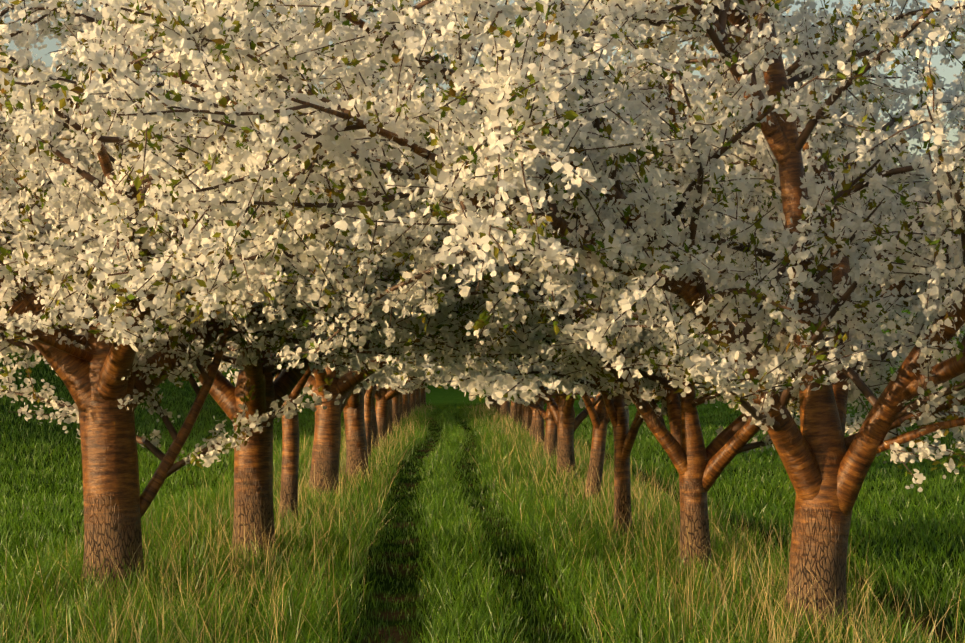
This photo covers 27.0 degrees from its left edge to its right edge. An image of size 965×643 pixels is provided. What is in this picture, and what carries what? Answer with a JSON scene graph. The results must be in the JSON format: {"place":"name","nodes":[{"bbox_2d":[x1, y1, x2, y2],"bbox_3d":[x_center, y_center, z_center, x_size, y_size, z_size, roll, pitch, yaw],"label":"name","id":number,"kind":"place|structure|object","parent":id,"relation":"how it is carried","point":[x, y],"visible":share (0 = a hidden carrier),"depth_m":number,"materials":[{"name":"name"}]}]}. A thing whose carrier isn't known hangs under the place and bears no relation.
{"place":"outdoors","nodes":[
{"label":"outdoors","id":0,"kind":"place"},
{"bbox_2d":[0,247,964,642],"bbox_3d":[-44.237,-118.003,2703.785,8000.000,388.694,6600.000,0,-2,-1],"label":"ground","id":1,"kind":"structure","parent":0,"point":[442,397],"depth_m":21.48,"materials":[{"name":"green plant"}]},
{"bbox_2d":[43,61,531,497],"bbox_3d":[-1.812,-0.607,29.224,8.479,7.013,7.486,1,-2,-24],"label":"cherry tree","id":2,"kind":"object","parent":1,"relation":"on","point":[326,442],"depth_m":28.62,"materials":[{"name":"brown plant"}]},
{"bbox_2d":[83,213,533,528],"bbox_3d":[-1.982,-0.178,23.368,5.683,5.664,6.521,0,-2,-1],"label":"cherry tree","id":3,"kind":"object","parent":1,"relation":"on","point":[290,464],"depth_m":22.63,"materials":[{"name":"brown plant"}]},
{"bbox_2d":[222,362,405,448],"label":"cherry tree","id":4,"kind":"object","parent":1,"relation":"on","point":[374,433],"depth_m":43.46,"materials":[{"name":"brown plant"}]},
{"bbox_2d":[0,0,631,597],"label":"cherry tree","id":5,"kind":"object","parent":1,"relation":"on","point":[110,384],"visible":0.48,"depth_m":15.05,"materials":[{"name":"white plant"}]},
{"bbox_2d":[186,104,447,482],"bbox_3d":[-3.100,-0.451,32.735,7.106,6.822,9.082,0,-2,17],"label":"cherry tree","id":6,"kind":"object","parent":1,"relation":"on","point":[355,435],"depth_m":32.93,"materials":[{"name":"brown plant"}]},
{"bbox_2d":[226,359,468,458],"bbox_3d":[-2.941,0.011,38.310,7.240,6.053,6.866,1,-3,15],"label":"cherry tree","id":7,"kind":"object","parent":1,"relation":"on","point":[369,395],"visible":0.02,"depth_m":38.01,"materials":[{"name":"brown plant"}]},
{"bbox_2d":[0,0,757,562],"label":"cherry tree","id":8,"kind":"object","parent":1,"relation":"on","point":[252,480],"visible":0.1,"depth_m":17.16,"materials":[{"name":"white plant"}]},
{"bbox_2d":[387,372,429,435],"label":"cherry tree","id":9,"kind":"object","parent":1,"relation":"on","point":[389,418],"depth_m":55.34,"materials":[{"name":"brown plant"}]},
{"bbox_2d":[375,369,474,442],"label":"cherry tree","id":10,"kind":"object","parent":1,"relation":"on","point":[384,394],"depth_m":49.23,"materials":[{"name":"brown plant"}]},
{"bbox_2d":[390,379,527,429],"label":"blossoming trees","id":11,"kind":"object","parent":1,"relation":"on","point":[400,403],"visible":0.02,"depth_m":78.46,"materials":[{"name":"brown plant"}]},
{"bbox_2d":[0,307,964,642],"bbox_3d":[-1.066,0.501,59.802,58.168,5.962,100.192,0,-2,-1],"label":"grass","id":12,"kind":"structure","parent":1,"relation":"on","point":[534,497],"depth_m":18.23,"materials":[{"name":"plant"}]},
{"bbox_2d":[450,374,545,438],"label":"cherry tree","id":13,"kind":"object","parent":1,"relation":"on","point":[532,428],"depth_m":52.16,"materials":[{"name":"brown plant"}]},
{"bbox_2d":[408,361,591,457],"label":"cherry tree","id":14,"kind":"object","parent":1,"relation":"on","point":[550,428],"depth_m":40.73,"materials":[{"name":"brown plant"}]},
{"bbox_2d":[468,377,531,432],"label":"cherry tree","id":15,"kind":"object","parent":1,"relation":"on","point":[529,415],"visible":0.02,"depth_m":57.74,"materials":[{"name":"brown plant"}]},
{"bbox_2d":[51,0,964,634],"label":"cherry tree","id":16,"kind":"object","parent":1,"relation":"on","point":[529,142],"visible":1,"depth_m":11.84,"materials":[{"name":"white plant"}]},
{"bbox_2d":[522,374,588,445],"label":"cherry tree","id":17,"kind":"object","parent":1,"relation":"on","point":[539,425],"depth_m":46.78,"materials":[{"name":"brown plant"}]},
{"bbox_2d":[227,0,964,577],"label":"cherry tree","id":18,"kind":"object","parent":1,"relation":"on","point":[697,464],"visible":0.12,"depth_m":16.84,"materials":[{"name":"white plant"}]},
{"bbox_2d":[437,354,770,480],"bbox_3d":[1.757,-0.031,32.999,7.816,6.051,6.587,0,0,-20],"label":"cherry tree","id":19,"kind":"object","parent":1,"relation":"on","point":[567,422],"visible":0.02,"depth_m":33.03,"materials":[{"name":"plant"}]},
{"bbox_2d":[369,137,873,541],"bbox_3d":[1.994,0.171,20.280,4.943,4.786,7.149,-1,-2,29],"label":"cherry tree","id":20,"kind":"object","parent":1,"relation":"on","point":[623,433],"visible":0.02,"depth_m":20.46,"materials":[{"name":"white plant"}]},
{"bbox_2d":[467,97,850,502],"bbox_3d":[1.233,-0.222,26.516,6.866,6.053,7.240,3,1,36],"label":"cherry tree","id":21,"kind":"object","parent":1,"relation":"on","point":[597,412],"depth_m":27.14,"materials":[{"name":"white plant"}]},
{"bbox_2d":[0,0,964,264],"label":"sky","id":22,"kind":"structure","parent":0,"point":[948,72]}
]}

